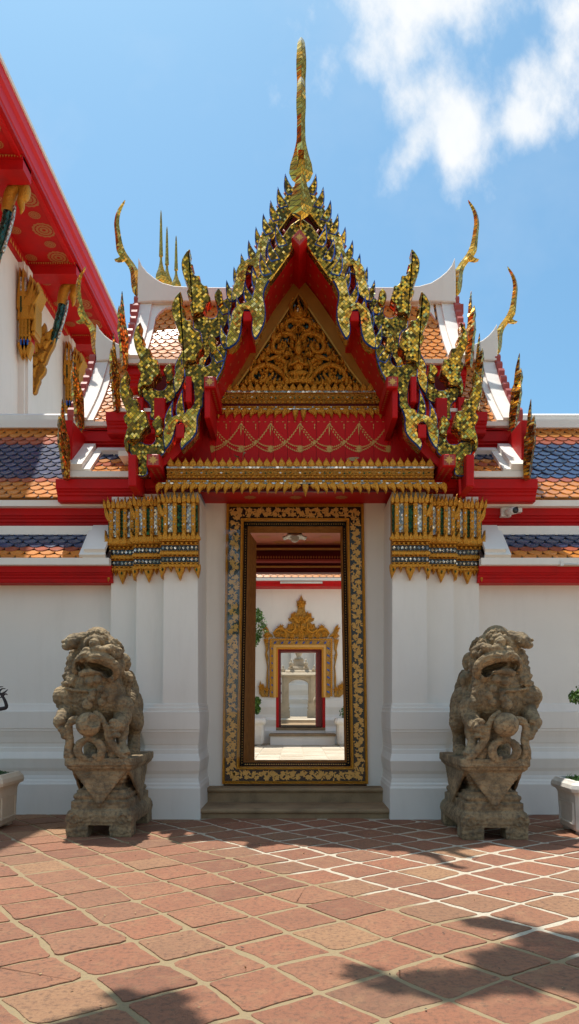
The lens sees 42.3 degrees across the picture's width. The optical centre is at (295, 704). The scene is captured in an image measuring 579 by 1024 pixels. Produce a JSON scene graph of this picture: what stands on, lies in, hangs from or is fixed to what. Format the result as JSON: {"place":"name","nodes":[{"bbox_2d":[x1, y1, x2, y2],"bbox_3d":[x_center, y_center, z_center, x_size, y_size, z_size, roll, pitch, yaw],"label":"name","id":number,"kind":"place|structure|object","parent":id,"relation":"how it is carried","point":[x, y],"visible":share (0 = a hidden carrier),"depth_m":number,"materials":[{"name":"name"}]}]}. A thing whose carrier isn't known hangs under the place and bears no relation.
{"place":"outdoors","nodes":[
{"label":"outdoors","id":0,"kind":"place"},
{"bbox_2d":[0,814,578,1023],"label":"paving","id":1,"kind":"structure","parent":0,"point":[384,996],"depth_m":5.11,"materials":[{"name":"tile"}]},
{"bbox_2d":[0,771,23,826],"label":"stone planter","id":2,"kind":"object","parent":1,"relation":"on","point":[10,781],"visible":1,"depth_m":9.09,"materials":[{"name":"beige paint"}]},
{"bbox_2d":[0,686,7,710],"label":"bonsai tree","id":3,"kind":"object","parent":2,"relation":"on","point":[2,695],"visible":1,"depth_m":8.94,"materials":[{"name":"black plant"}]},
{"bbox_2d":[52,627,153,836],"bbox_3d":[-2.326,0.295,8.974,0.999,2.417,1.443,0,0,0],"label":"guardian lion statue","id":4,"kind":"object","parent":1,"relation":"on","point":[97,699],"visible":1,"depth_m":8.47,"materials":[{"name":"stone"}]},
{"bbox_2d":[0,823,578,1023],"bbox_3d":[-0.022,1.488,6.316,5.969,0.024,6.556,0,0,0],"label":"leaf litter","id":5,"kind":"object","parent":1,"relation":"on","point":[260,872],"visible":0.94,"depth_m":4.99,"materials":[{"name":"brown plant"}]},
{"bbox_2d":[439,625,542,839],"bbox_3d":[2.325,0.295,8.803,0.997,2.417,1.442,0,0,0],"label":"guardian lion statue","id":6,"kind":"object","parent":1,"relation":"on","point":[496,699],"visible":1,"depth_m":8.30,"materials":[{"name":"stone"}]},
{"bbox_2d":[551,776,578,833],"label":"stone planter","id":7,"kind":"object","parent":1,"relation":"on","point":[568,795],"visible":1,"depth_m":8.76,"materials":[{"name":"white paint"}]},
{"bbox_2d":[565,774,578,780],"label":"ground cover","id":8,"kind":"object","parent":7,"relation":"on","point":[575,777],"visible":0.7,"depth_m":8.89,"materials":[{"name":"green plant"}]},
{"bbox_2d":[568,686,578,704],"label":"topiary tree","id":9,"kind":"object","parent":7,"relation":"on","point":[573,697],"visible":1,"depth_m":8.78,"materials":[{"name":"green plant"}]},
{"bbox_2d":[0,745,578,1023],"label":"ground","id":10,"kind":"structure","parent":0,"point":[120,1005],"depth_m":5.13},
{"bbox_2d":[0,414,113,814],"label":"gallery wall","id":11,"kind":"structure","parent":10,"relation":"on","point":[56,567],"depth_m":10.27,"materials":[{"name":"white paint"}]},
{"bbox_2d":[0,53,118,413],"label":"temple hall","id":12,"kind":"structure","parent":10,"relation":"on","point":[46,258],"depth_m":16.85,"materials":[{"name":"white paint"}]},
{"bbox_2d":[156,212,180,285],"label":"distant hall","id":13,"kind":"structure","parent":10,"relation":"on","point":[162,275],"depth_m":37.11,"materials":[{"name":"gold metal"}]},
{"bbox_2d":[56,37,537,819],"bbox_3d":[0.026,-3.762,11.778,7.095,10.563,5.284,0,0,0],"label":"temple gateway","id":14,"kind":"object","parent":10,"relation":"on","point":[300,361],"visible":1,"depth_m":10.28,"materials":[{"name":"white paint"}]},
{"bbox_2d":[246,534,255,759],"bbox_3d":[-0.710,-0.860,11.675,0.085,3.520,0.862,0,0,6],"label":"door leaf","id":15,"kind":"structure","parent":14,"relation":"in","point":[250,721],"depth_m":11.71,"materials":[{"name":"brown wood"}]},
{"bbox_2d":[282,533,306,541],"bbox_3d":[-0.007,-2.841,12.400,0.410,0.318,0.410,0,0,0],"label":"ceiling lamp","id":16,"kind":"object","parent":14,"relation":"hanging from","point":[294,537],"visible":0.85,"depth_m":12.34,"materials":[{"name":"white glass"}]},
{"bbox_2d":[281,716,314,722],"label":"terrace","id":17,"kind":"structure","parent":10,"relation":"on","point":[298,719],"depth_m":36.62,"materials":[{"name":"beige stone"}]},
{"bbox_2d":[281,653,314,717],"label":"stone arch","id":18,"kind":"structure","parent":17,"relation":"on","point":[298,668],"depth_m":41.00,"materials":[{"name":"beige stone"}]},
{"bbox_2d":[281,653,315,715],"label":"white hall","id":19,"kind":"structure","parent":17,"relation":"on","point":[298,697],"depth_m":47.83,"materials":[{"name":"paint"}]},
{"bbox_2d":[477,414,578,814],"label":"gallery wall","id":20,"kind":"structure","parent":10,"relation":"on","point":[528,586],"depth_m":10.27,"materials":[{"name":"white paint"}]},
{"bbox_2d":[500,507,518,517],"bbox_3d":[2.926,-2.641,10.258,0.155,0.135,0.346,0,0,-9],"label":"security camera","id":21,"kind":"object","parent":20,"relation":"attached to","point":[506,512],"visible":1,"depth_m":10.26,"materials":[{"name":"white plastic"}]},
{"bbox_2d":[558,561,578,565],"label":"tube lamp","id":22,"kind":"object","parent":20,"relation":"attached to","point":[562,563],"visible":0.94,"depth_m":9.84,"materials":[{"name":"beige paint"}]},
{"bbox_2d":[0,0,578,413],"label":"sky","id":23,"kind":"structure","parent":0,"point":[417,111],"materials":[{"name":"blue"}]},
{"bbox_2d":[255,743,343,759],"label":"courtyard paving","id":24,"kind":"structure","parent":0,"point":[294,752],"depth_m":23.08,"materials":[{"name":"beige tile"}]},
{"bbox_2d":[255,718,266,745],"bbox_3d":[-1.563,1.000,27.200,1.036,1.000,1.036,0,0,0],"label":"stone planter","id":25,"kind":"object","parent":24,"relation":"on","point":[260,723],"visible":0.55,"depth_m":26.78,"materials":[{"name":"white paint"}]},
{"bbox_2d":[255,608,267,714],"bbox_3d":[-1.555,-1.471,27.207,1.185,4.184,1.210,0,0,0],"label":"topiary tree","id":26,"kind":"object","parent":25,"relation":"on","point":[258,700],"visible":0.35,"depth_m":27.11,"materials":[{"name":"green plant"}]},
{"bbox_2d":[255,574,342,744],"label":"hall","id":27,"kind":"structure","parent":24,"relation":"on","point":[303,618],"depth_m":28.44,"materials":[{"name":"white paint"}]},
{"bbox_2d":[280,581,321,583],"bbox_3d":[0.235,-4.502,27.683,1.556,0.080,0.115,0,0,0],"label":"tube lamp","id":28,"kind":"object","parent":27,"relation":"attached to","point":[300,582],"visible":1,"depth_m":27.66,"materials":[{"name":"beige paint"}]},
{"bbox_2d":[334,718,343,745],"bbox_3d":[1.939,1.000,27.200,1.036,1.000,1.036,0,0,0],"label":"stone planter","id":29,"kind":"object","parent":24,"relation":"on","point":[339,722],"visible":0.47,"depth_m":26.78,"materials":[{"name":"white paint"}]}
]}

